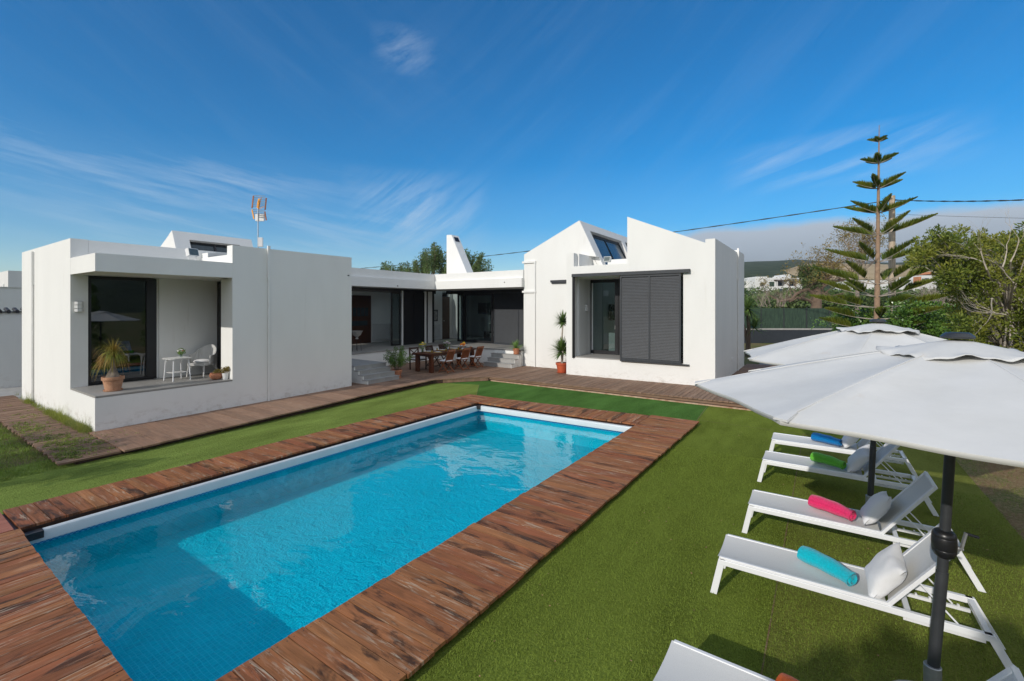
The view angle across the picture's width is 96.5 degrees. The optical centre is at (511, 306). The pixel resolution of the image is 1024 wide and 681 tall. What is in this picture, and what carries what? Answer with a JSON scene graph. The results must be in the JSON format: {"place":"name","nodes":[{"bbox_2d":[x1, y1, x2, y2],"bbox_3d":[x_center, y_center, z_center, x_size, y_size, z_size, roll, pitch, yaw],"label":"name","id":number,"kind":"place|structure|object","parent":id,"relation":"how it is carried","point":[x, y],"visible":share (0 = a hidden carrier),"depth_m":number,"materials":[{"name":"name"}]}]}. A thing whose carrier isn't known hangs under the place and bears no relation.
{"place":"outdoors","nodes":[
{"label":"outdoors","id":0,"kind":"place"},
{"bbox_2d":[0,271,21,286],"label":"neighbour house","id":1,"kind":"structure","parent":0,"point":[10,278],"depth_m":35.38,"materials":[{"name":"paint"}]},
{"bbox_2d":[0,386,43,410],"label":"concrete path","id":2,"kind":"structure","parent":0,"point":[10,391],"depth_m":14.99,"materials":[{"name":"grey concrete"}]},
{"bbox_2d":[0,395,120,465],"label":"deck side path","id":3,"kind":"structure","parent":0,"point":[8,411],"depth_m":9.84,"materials":[{"name":"brown wood"}]},
{"bbox_2d":[14,393,92,433],"bbox_3d":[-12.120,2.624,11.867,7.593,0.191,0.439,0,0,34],"label":"wall weeds","id":4,"kind":"object","parent":3,"relation":"on","point":[68,421],"depth_m":10.82,"materials":[{"name":"green plant"}]},
{"bbox_2d":[9,405,140,460],"bbox_3d":[-10.524,2.682,10.606,7.472,0.039,1.494,0,0,34],"label":"moss on boards","id":5,"kind":"object","parent":3,"relation":"on","point":[73,453],"visible":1,"depth_m":9.16,"materials":[{"name":"green plant"}]},
{"bbox_2d":[33,412,620,680],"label":"pool basin","id":6,"kind":"object","parent":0,"point":[214,585],"visible":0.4,"depth_m":6.62,"materials":[{"name":"blue liquid"}]},
{"bbox_2d":[31,411,622,545],"bbox_3d":[-1.567,2.950,7.954,4.748,0.071,9.338,0,0,34],"label":"pool mosaic strip","id":7,"kind":"object","parent":6,"relation":"attached to","point":[64,535],"visible":0.12,"depth_m":8.19,"materials":[{"name":"white tile"}]},
{"bbox_2d":[30,406,630,543],"bbox_3d":[-1.567,2.844,7.954,4.754,0.153,9.344,0,0,34],"label":"pool rim","id":8,"kind":"object","parent":7,"relation":"on","point":[67,527],"visible":0.41,"depth_m":7.94,"materials":[{"name":"plastic"}]},
{"bbox_2d":[24,405,482,541],"bbox_3d":[-3.405,2.807,9.199,0.121,0.086,8.941,0,0,35],"label":"pool rim corner","id":9,"kind":"object","parent":8,"relation":"on","point":[35,534],"visible":0.75,"depth_m":5.60,"materials":[{"name":"black metal"}]},
{"bbox_2d":[0,343,911,468],"bbox_3d":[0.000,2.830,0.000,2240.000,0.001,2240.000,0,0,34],"label":"ground","id":10,"kind":"structure","parent":0,"point":[746,361],"depth_m":9.19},
{"bbox_2d":[0,307,21,388],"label":"tiled garden wall","id":11,"kind":"structure","parent":10,"relation":"on","point":[10,348],"depth_m":15.74,"materials":[{"name":"paint"}]},
{"bbox_2d":[0,287,21,310],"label":"boundary wall","id":12,"kind":"structure","parent":10,"relation":"on","point":[10,298],"depth_m":25.86,"materials":[{"name":"white paint"}]},
{"bbox_2d":[0,425,69,481],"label":"lawn grass","id":13,"kind":"structure","parent":10,"relation":"on","point":[18,446],"depth_m":8.39,"materials":[{"name":"green plant"}]},
{"bbox_2d":[0,383,478,513],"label":"artificial turf","id":14,"kind":"structure","parent":10,"relation":"on","point":[25,489],"depth_m":9.03,"materials":[{"name":"green plastic"}]},
{"bbox_2d":[2,403,633,532],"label":"pool deck joists","id":15,"kind":"object","parent":10,"relation":"on","point":[14,527],"visible":0.09,"depth_m":7.84,"materials":[{"name":"brown wood"}]},
{"bbox_2d":[0,513,13,533],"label":"pool deck corner","id":16,"kind":"object","parent":15,"relation":"on","point":[5,526],"visible":0.88,"depth_m":5.65,"materials":[{"name":"brown wood"}]},
{"bbox_2d":[0,394,698,680],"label":"pool deck","id":17,"kind":"structure","parent":15,"relation":"on","point":[402,620],"depth_m":4.62,"materials":[{"name":"brown wood"}]},
{"bbox_2d":[15,408,692,680],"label":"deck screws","id":18,"kind":"object","parent":17,"relation":"attached to","point":[348,604],"visible":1,"depth_m":4.72,"materials":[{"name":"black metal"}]},
{"bbox_2d":[22,217,743,430],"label":"house","id":19,"kind":"structure","parent":10,"relation":"on","point":[269,323],"depth_m":14.81,"materials":[{"name":"white paint"}]},
{"bbox_2d":[90,337,129,391],"bbox_3d":[-9.255,1.303,10.566,0.769,1.274,0.755,0,0,-5],"label":"potted ponytail palm","id":20,"kind":"object","parent":19,"relation":"on","point":[112,380],"visible":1,"depth_m":10.48,"materials":[{"name":"ceramic"}]},
{"bbox_2d":[88,277,156,384],"bbox_3d":[-10.094,0.590,11.874,0.130,2.660,1.400,0,0,34],"label":"glass door","id":21,"kind":"structure","parent":19,"relation":"in","point":[123,309],"depth_m":11.91,"materials":[{"name":"black glass"}]},
{"bbox_2d":[162,356,191,381],"bbox_3d":[-8.851,1.643,12.093,0.520,0.596,0.520,0,0,26],"label":"rattan table","id":22,"kind":"object","parent":19,"relation":"on","point":[173,372],"visible":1,"depth_m":12.01,"materials":[{"name":"white wicker"}]},
{"bbox_2d":[177,348,185,356],"bbox_3d":[-8.793,1.214,12.146,0.207,0.260,0.212,0,0,34],"label":"flower vase","id":23,"kind":"object","parent":22,"relation":"on","point":[179,352],"visible":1,"depth_m":12.13,"materials":[{"name":"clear glass"}]},
{"bbox_2d":[186,344,217,376],"bbox_3d":[-8.669,1.509,12.842,0.716,0.872,0.606,0,0,6],"label":"wicker armchair","id":24,"kind":"object","parent":19,"relation":"on","point":[209,351],"visible":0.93,"depth_m":12.96,"materials":[{"name":"white wicker"}]},
{"bbox_2d":[193,359,208,362],"bbox_3d":[-8.683,1.520,12.801,0.394,0.112,0.394,0,0,34],"label":"cushion","id":25,"kind":"object","parent":24,"relation":"on","point":[201,361],"visible":0.92,"depth_m":12.68,"materials":[{"name":"fabric"}]},
{"bbox_2d":[209,369,221,379],"bbox_3d":[-7.895,1.794,12.217,0.330,0.292,0.330,0,0,34],"label":"terracotta bowl","id":26,"kind":"object","parent":19,"relation":"on","point":[216,375],"visible":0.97,"depth_m":12.12,"materials":[{"name":"orange ceramic"}]},
{"bbox_2d":[220,366,229,379],"bbox_3d":[-7.655,1.760,12.224,0.258,0.359,0.190,0,0,-11],"label":"white pot","id":27,"kind":"object","parent":19,"relation":"on","point":[225,374],"visible":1,"depth_m":12.19,"materials":[{"name":"ceramic"}]},
{"bbox_2d":[251,195,266,247],"bbox_3d":[-7.615,-2.400,13.854,0.595,2.000,0.325,0,0,41],"label":"tv antenna","id":28,"kind":"object","parent":19,"relation":"on","point":[259,216],"visible":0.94,"depth_m":13.91,"materials":[{"name":"metal"}]},
{"bbox_2d":[352,331,361,350],"bbox_3d":[-6.801,1.500,20.048,0.500,0.880,0.500,0,0,34],"label":"stone urn","id":29,"kind":"object","parent":19,"relation":"on","point":[356,334],"visible":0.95,"depth_m":19.94,"materials":[{"name":"grey stone"}]},
{"bbox_2d":[391,292,400,345],"bbox_3d":[-5.776,0.610,22.737,0.070,2.620,0.600,0,0,34],"label":"glass door","id":30,"kind":"structure","parent":19,"relation":"in","point":[392,293],"depth_m":22.63,"materials":[{"name":"black metal"}]},
{"bbox_2d":[442,297,449,338],"bbox_3d":[-4.031,0.665,27.676,0.080,2.530,0.670,0,0,34],"label":"interior door","id":31,"kind":"structure","parent":19,"relation":"in","point":[445,300],"depth_m":27.63,"materials":[{"name":"brown wood"}]},
{"bbox_2d":[457,294,463,341],"bbox_3d":[-2.821,0.610,25.232,0.450,2.620,0.070,0,0,34],"label":"glass door","id":32,"kind":"structure","parent":19,"relation":"in","point":[458,295],"depth_m":25.20,"materials":[{"name":"black metal"}]},
{"bbox_2d":[464,293,493,342],"bbox_3d":[-1.795,0.610,24.606,1.950,2.620,0.070,0,0,34],"label":"glass door","id":33,"kind":"structure","parent":19,"relation":"in","point":[492,294],"depth_m":24.53,"materials":[{"name":"black metal"}]},
{"bbox_2d":[512,339,520,353],"bbox_3d":[0.212,1.756,20.205,0.763,0.687,0.766,0,0,34],"label":"potted agave","id":34,"kind":"object","parent":19,"relation":"on","point":[515,348],"visible":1,"depth_m":20.13,"materials":[{"name":"plant"}]},
{"bbox_2d":[590,279,617,354],"bbox_3d":[3.688,0.400,18.488,1.260,3.000,0.120,0,0,34],"label":"glass door","id":35,"kind":"structure","parent":19,"relation":"in","point":[603,280],"depth_m":18.34,"materials":[{"name":"black metal"}]},
{"bbox_2d":[618,277,682,358],"bbox_3d":[5.311,0.400,17.407,2.600,3.000,0.080,0,0,34],"label":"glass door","id":36,"kind":"structure","parent":19,"relation":"in","point":[681,277],"depth_m":18.08,"materials":[{"name":"black metal"}]},
{"bbox_2d":[74,379,742,464],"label":"deck joists","id":37,"kind":"object","parent":10,"relation":"on","point":[343,402],"visible":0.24,"depth_m":12.54,"materials":[{"name":"brown wood"}]},
{"bbox_2d":[88,378,427,451],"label":"wooden walkway","id":38,"kind":"structure","parent":37,"relation":"on","point":[152,433],"depth_m":10.97,"materials":[{"name":"brown wood"}]},
{"bbox_2d":[352,359,776,403],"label":"patio deck","id":39,"kind":"structure","parent":37,"relation":"on","point":[543,375],"depth_m":16.80,"materials":[{"name":"brown wood"}]},
{"bbox_2d":[383,346,413,377],"bbox_3d":[-4.228,2.048,17.051,1.148,1.185,0.669,0,0,3],"label":"potted shrub","id":40,"kind":"object","parent":39,"relation":"on","point":[400,360],"visible":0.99,"depth_m":16.97,"materials":[{"name":"green plant"}]},
{"bbox_2d":[409,347,426,369],"bbox_3d":[-3.957,2.180,19.262,0.552,0.922,0.580,0,0,34],"label":"armchair","id":41,"kind":"object","parent":39,"relation":"on","point":[417,350],"visible":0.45,"depth_m":19.31,"materials":[{"name":"brown wood"}]},
{"bbox_2d":[425,345,440,366],"bbox_3d":[-3.476,2.182,20.084,0.544,0.934,0.460,0,0,34],"label":"folding chair","id":42,"kind":"object","parent":39,"relation":"on","point":[429,349],"visible":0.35,"depth_m":20.20,"materials":[{"name":"brown wood"}]},
{"bbox_2d":[412,347,475,372],"bbox_3d":[-2.813,2.257,19.511,0.955,0.765,3.000,0,0,34],"label":"dining table","id":43,"kind":"object","parent":39,"relation":"on","point":[431,356],"visible":0.75,"depth_m":18.61,"materials":[{"name":"brown wood"}]},
{"bbox_2d":[418,341,425,352],"bbox_3d":[-3.658,1.631,18.642,0.363,0.483,0.354,0,0,34],"label":"flower vase","id":44,"kind":"object","parent":43,"relation":"on","point":[421,344],"visible":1,"depth_m":18.59,"materials":[{"name":"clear glass"}]},
{"bbox_2d":[459,342,466,348],"bbox_3d":[-2.195,1.723,20.507,0.400,0.300,0.400,0,0,34],"label":"fruit bowl","id":45,"kind":"object","parent":43,"relation":"on","point":[462,345],"visible":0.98,"depth_m":20.44,"materials":[{"name":"orange food"}]},
{"bbox_2d":[438,344,453,365],"bbox_3d":[-2.998,2.182,20.787,0.544,0.934,0.460,0,0,34],"label":"folding chair","id":46,"kind":"object","parent":39,"relation":"on","point":[441,346],"visible":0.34,"depth_m":20.81,"materials":[{"name":"brown wood"}]},
{"bbox_2d":[438,349,455,372],"bbox_3d":[-2.616,2.182,18.375,0.544,0.934,0.460,0,0,31],"label":"folding chair","id":47,"kind":"object","parent":39,"relation":"on","point":[450,354],"visible":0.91,"depth_m":18.28,"materials":[{"name":"brown wood"}]},
{"bbox_2d":[454,348,470,370],"bbox_3d":[-2.077,2.182,19.167,0.544,0.934,0.460,0,0,36],"label":"folding chair","id":48,"kind":"object","parent":39,"relation":"on","point":[465,352],"visible":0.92,"depth_m":19.06,"materials":[{"name":"brown wood"}]},
{"bbox_2d":[468,346,483,367],"bbox_3d":[-1.570,2.182,19.913,0.544,0.934,0.460,0,0,32],"label":"folding chair","id":49,"kind":"object","parent":39,"relation":"on","point":[479,350],"visible":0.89,"depth_m":19.80,"materials":[{"name":"brown wood"}]},
{"bbox_2d":[548,310,565,372],"bbox_3d":[1.997,1.358,18.389,1.228,2.564,1.310,0,0,34],"label":"potted yucca","id":50,"kind":"object","parent":39,"relation":"on","point":[561,348],"visible":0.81,"depth_m":18.24,"materials":[{"name":"green plant"}]},
{"bbox_2d":[443,378,744,407],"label":"deck fascia","id":51,"kind":"structure","parent":39,"relation":"attached to","point":[600,390],"depth_m":14.74,"materials":[{"name":"brown wood"}]},
{"bbox_2d":[380,242,493,295],"bbox_3d":[-5.610,-0.934,31.903,8.656,7.553,5.078,0,0,1],"label":"carob tree","id":52,"kind":"object","parent":10,"relation":"on","point":[428,264],"visible":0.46,"depth_m":30.71,"materials":[{"name":"green plant"}]},
{"bbox_2d":[452,381,708,420],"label":"artificial turf","id":53,"kind":"structure","parent":10,"relation":"on","point":[581,399],"depth_m":13.65,"materials":[{"name":"green plastic"}]},
{"bbox_2d":[404,406,802,680],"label":"artificial turf","id":54,"kind":"structure","parent":10,"relation":"on","point":[707,432],"depth_m":4.61,"materials":[{"name":"green plastic"}]},
{"bbox_2d":[421,445,1023,680],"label":"turf pile","id":55,"kind":"object","parent":54,"relation":"on","point":[744,604],"visible":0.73,"depth_m":4.40,"materials":[{"name":"green plastic"}]},
{"bbox_2d":[491,380,750,410],"bbox_3d":[3.096,2.808,14.639,9.350,0.085,0.110,0,0,34],"label":"masonry edge","id":56,"kind":"object","parent":10,"relation":"on","point":[627,395],"visible":0.43,"depth_m":14.17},
{"bbox_2d":[744,276,766,355],"bbox_3d":[13.386,0.471,26.069,2.528,4.668,2.152,0,0,34],"label":"dark yucca","id":57,"kind":"object","parent":10,"relation":"on","point":[748,304],"visible":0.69,"depth_m":25.91,"materials":[{"name":"green plant"}]},
{"bbox_2d":[744,307,832,342],"bbox_3d":[18.450,1.475,35.600,12.900,2.850,0.260,0,0,0],"label":"reed fence","id":58,"kind":"object","parent":10,"relation":"on","point":[779,325],"visible":0.34,"depth_m":35.55,"materials":[{"name":"plant"}]},
{"bbox_2d":[802,429,912,448],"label":"artificial turf","id":59,"kind":"structure","parent":10,"relation":"on","point":[808,432],"depth_m":10.01,"materials":[{"name":"green plastic"}]},
{"bbox_2d":[0,0,1023,273],"label":"sky","id":60,"kind":"structure","parent":0,"point":[371,132],"materials":[{"name":"blue"}]},
{"bbox_2d":[681,259,1018,291],"bbox_3d":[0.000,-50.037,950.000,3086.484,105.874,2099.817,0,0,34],"label":"hills","id":61,"kind":"structure","parent":0,"point":[769,269],"depth_m":497.31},
{"bbox_2d":[785,263,932,279],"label":"bare hillside","id":62,"kind":"structure","parent":0,"point":[870,275],"depth_m":368.03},
{"bbox_2d":[759,298,997,329],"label":"field","id":63,"kind":"structure","parent":0,"point":[861,309],"depth_m":78.10,"materials":[{"name":"green plant"}]},
{"bbox_2d":[744,274,801,292],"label":"white villa","id":64,"kind":"object","parent":63,"relation":"on","point":[775,282],"visible":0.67,"depth_m":150.20,"materials":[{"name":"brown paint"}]},
{"bbox_2d":[753,287,796,306],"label":"bare bush","id":65,"kind":"object","parent":63,"relation":"on","point":[775,295],"visible":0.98,"depth_m":42.95,"materials":[{"name":"brown plant"}]},
{"bbox_2d":[834,280,887,289],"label":"flat roof house","id":66,"kind":"structure","parent":63,"relation":"on","point":[871,286],"depth_m":150.00,"materials":[{"name":"white paint"}]},
{"bbox_2d":[744,285,982,314],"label":"distant scrub","id":67,"kind":"object","parent":63,"relation":"on","point":[868,300],"visible":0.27,"depth_m":59.58,"materials":[{"name":"green plant"}]},
{"bbox_2d":[880,284,907,290],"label":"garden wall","id":68,"kind":"structure","parent":63,"relation":"on","point":[901,288],"depth_m":130.00,"materials":[{"name":"white paint"}]},
{"bbox_2d":[899,272,935,286],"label":"orange roof house","id":69,"kind":"structure","parent":63,"relation":"on","point":[926,275],"depth_m":140.00,"materials":[{"name":"paint"}]},
{"bbox_2d":[905,280,955,303],"bbox_3d":[30.971,-1.269,32.976,4.710,2.540,4.415,0,0,34],"label":"bare bush","id":70,"kind":"object","parent":63,"relation":"on","point":[937,292],"visible":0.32,"depth_m":33.06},
{"bbox_2d":[762,434,1023,680],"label":"artificial turf","id":71,"kind":"structure","parent":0,"point":[922,461],"depth_m":4.29,"materials":[{"name":"green plastic"}]},
{"bbox_2d":[761,434,803,673],"bbox_3d":[1.618,2.795,3.072,0.012,0.001,16.900,0,0,34],"label":"turf seam","id":72,"kind":"object","parent":71,"relation":"on","point":[775,593],"visible":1,"depth_m":4.19,"materials":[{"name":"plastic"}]},
{"bbox_2d":[653,639,1023,680],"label":"sun lounger","id":73,"kind":"object","parent":71,"relation":"on","point":[682,661],"visible":0.99,"depth_m":3.07,"materials":[{"name":"white plastic"}]},
{"bbox_2d":[775,673,798,680],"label":"rolled towel","id":74,"kind":"object","parent":73,"relation":"on","point":[783,677],"visible":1,"depth_m":2.82,"materials":[{"name":"orange fabric"}]},
{"bbox_2d":[769,432,917,476],"bbox_3d":[5.739,2.317,8.044,2.153,0.957,0.560,0,0,34],"label":"sun lounger","id":75,"kind":"object","parent":71,"relation":"on","point":[793,440],"visible":0.59,"depth_m":8.01,"materials":[{"name":"white plastic"}]},
{"bbox_2d":[811,433,842,446],"bbox_3d":[5.601,2.358,8.130,0.165,0.151,0.480,-13,6,-25],"label":"rolled towel","id":76,"kind":"object","parent":75,"relation":"on","point":[824,438],"visible":1,"depth_m":8.10,"materials":[{"name":"blue fabric"}]},
{"bbox_2d":[841,436,858,447],"bbox_3d":[5.876,2.269,7.928,0.177,0.430,0.430,43,13,26],"label":"pillow","id":77,"kind":"object","parent":75,"relation":"on","point":[848,441],"visible":0.51,"depth_m":7.79,"materials":[{"name":"fabric"}]},
{"bbox_2d":[745,319,945,533],"bbox_3d":[4.720,1.479,5.900,3.046,2.642,3.046,0,0,24],"label":"umbrella","id":78,"kind":"object","parent":71,"relation":"on","point":[856,339],"visible":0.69,"depth_m":5.70,"materials":[{"name":"fabric"}]},
{"bbox_2d":[757,443,938,516],"bbox_3d":[4.962,2.317,6.928,2.153,0.957,0.560,0,0,35],"label":"sun lounger","id":79,"kind":"object","parent":71,"relation":"on","point":[804,463],"visible":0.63,"depth_m":6.80,"materials":[{"name":"white plastic"}]},
{"bbox_2d":[810,452,846,469],"bbox_3d":[4.855,2.358,7.016,0.165,0.151,0.480,-13,5,-23],"label":"rolled towel","id":80,"kind":"object","parent":79,"relation":"on","point":[826,459],"visible":1,"depth_m":6.98,"materials":[{"name":"green fabric"}]},
{"bbox_2d":[847,444,869,472],"bbox_3d":[5.168,2.270,6.813,0.176,0.430,0.430,40,33,24],"label":"pillow","id":81,"kind":"object","parent":79,"relation":"on","point":[858,458],"visible":0.87,"depth_m":6.72,"materials":[{"name":"fabric"}]},
{"bbox_2d":[695,332,1023,680],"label":"umbrella","id":82,"kind":"object","parent":71,"relation":"on","point":[953,398],"visible":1,"depth_m":2.67,"materials":[{"name":"fabric"}]},
{"bbox_2d":[710,524,1011,667],"bbox_3d":[2.991,2.317,4.115,2.153,0.957,0.560,0,0,33],"label":"sun lounger","id":83,"kind":"object","parent":71,"relation":"on","point":[778,563],"visible":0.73,"depth_m":3.97,"materials":[{"name":"white plastic"}]},
{"bbox_2d":[797,546,856,586],"bbox_3d":[2.877,2.358,4.178,0.165,0.151,0.480,-13,4,-20],"label":"rolled towel","id":84,"kind":"object","parent":83,"relation":"on","point":[830,566],"visible":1,"depth_m":4.13,"materials":[{"name":"teal fabric"}]},
{"bbox_2d":[864,542,906,598],"bbox_3d":[3.199,2.270,3.919,0.174,0.430,0.430,35,26,24],"label":"pillow","id":85,"kind":"object","parent":83,"relation":"on","point":[885,569],"visible":1,"depth_m":3.83,"materials":[{"name":"fabric"}]},
{"bbox_2d":[742,471,985,592],"bbox_3d":[3.893,2.317,5.295,2.153,0.957,0.560,0,0,34],"label":"sun lounger","id":86,"kind":"object","parent":71,"relation":"on","point":[915,493],"visible":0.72,"depth_m":5.15,"materials":[{"name":"white plastic"}]},
{"bbox_2d":[808,495,855,520],"bbox_3d":[3.764,2.358,5.377,0.165,0.151,0.480,-13,6,-24],"label":"rolled towel","id":87,"kind":"object","parent":86,"relation":"on","point":[828,505],"visible":1,"depth_m":5.33,"materials":[{"name":"pink fabric"}]},
{"bbox_2d":[859,491,891,524],"bbox_3d":[4.107,2.270,5.164,0.174,0.430,0.430,41,13,32],"label":"pillow","id":88,"kind":"object","parent":86,"relation":"on","point":[875,507],"visible":1,"depth_m":5.04,"materials":[{"name":"fabric"}]},
{"bbox_2d":[956,457,1023,539],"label":"soil bed","id":89,"kind":"object","parent":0,"point":[1006,509],"depth_m":7.23,"materials":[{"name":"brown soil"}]},
{"bbox_2d":[884,296,976,339],"bbox_3d":[19.059,1.214,20.540,4.096,3.410,5.994,0,0,34],"label":"ivy hedge","id":90,"kind":"object","parent":89,"relation":"on","point":[937,321],"visible":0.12,"depth_m":19.65,"materials":[{"name":"green plant"}]},
{"bbox_2d":[903,207,1023,351],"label":"juniper tree","id":91,"kind":"object","parent":89,"relation":"on","point":[974,259],"visible":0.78,"depth_m":11.36,"materials":[{"name":"green plant"}]},
{"label":"gravel yard","id":92,"kind":"structure","parent":0,"visible":0},
{"bbox_2d":[753,234,870,307],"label":"gnarled tree","id":93,"kind":"object","parent":92,"relation":"on","point":[809,276],"visible":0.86,"depth_m":44.86,"materials":[{"name":"green plant"}]},
{"bbox_2d":[819,213,888,314],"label":"bare tree","id":94,"kind":"object","parent":92,"relation":"on","point":[866,239],"visible":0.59,"depth_m":45.84,"materials":[{"name":"brown plant"}]},
{"bbox_2d":[831,303,893,331],"bbox_3d":[17.499,1.293,22.696,2.977,3.172,4.928,0,0,34],"label":"ivy hedge","id":95,"kind":"object","parent":92,"relation":"on","point":[863,313],"visible":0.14,"depth_m":21.95,"materials":[{"name":"green plant"}]},
{"bbox_2d":[811,312,835,329],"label":"ivy shoots","id":96,"kind":"object","parent":95,"relation":"attached to","point":[823,321],"visible":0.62,"depth_m":24.60,"materials":[{"name":"green plant"}]},
{"bbox_2d":[809,125,946,326],"bbox_3d":[16.821,-2.767,20.920,4.870,11.137,4.866,0,0,-2],"label":"norfolk pine","id":97,"kind":"object","parent":92,"relation":"on","point":[895,252],"visible":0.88,"depth_m":20.78,"materials":[{"name":"green plant"}]},
{"bbox_2d":[888,195,895,310],"bbox_3d":[19.909,-1.509,23.971,0.396,8.617,0.309,0,0,-41],"label":"timber pole","id":98,"kind":"object","parent":92,"relation":"on","point":[892,244],"visible":0.28,"depth_m":23.90,"materials":[{"name":"wood"}]},
{"bbox_2d":[367,201,880,267],"bbox_3d":[-7.869,-4.762,42.003,66.263,1.745,0.068,0,0,33],"label":"overhead cable","id":99,"kind":"object","parent":98,"relation":"attached to","point":[705,227],"visible":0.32,"depth_m":27.66,"materials":[{"name":"rubber"}]},
{"bbox_2d":[895,199,1023,201],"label":"overhead cable","id":100,"kind":"object","parent":98,"relation":"attached to","point":[967,201],"visible":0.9,"depth_m":21.24,"materials":[{"name":"rubber"}]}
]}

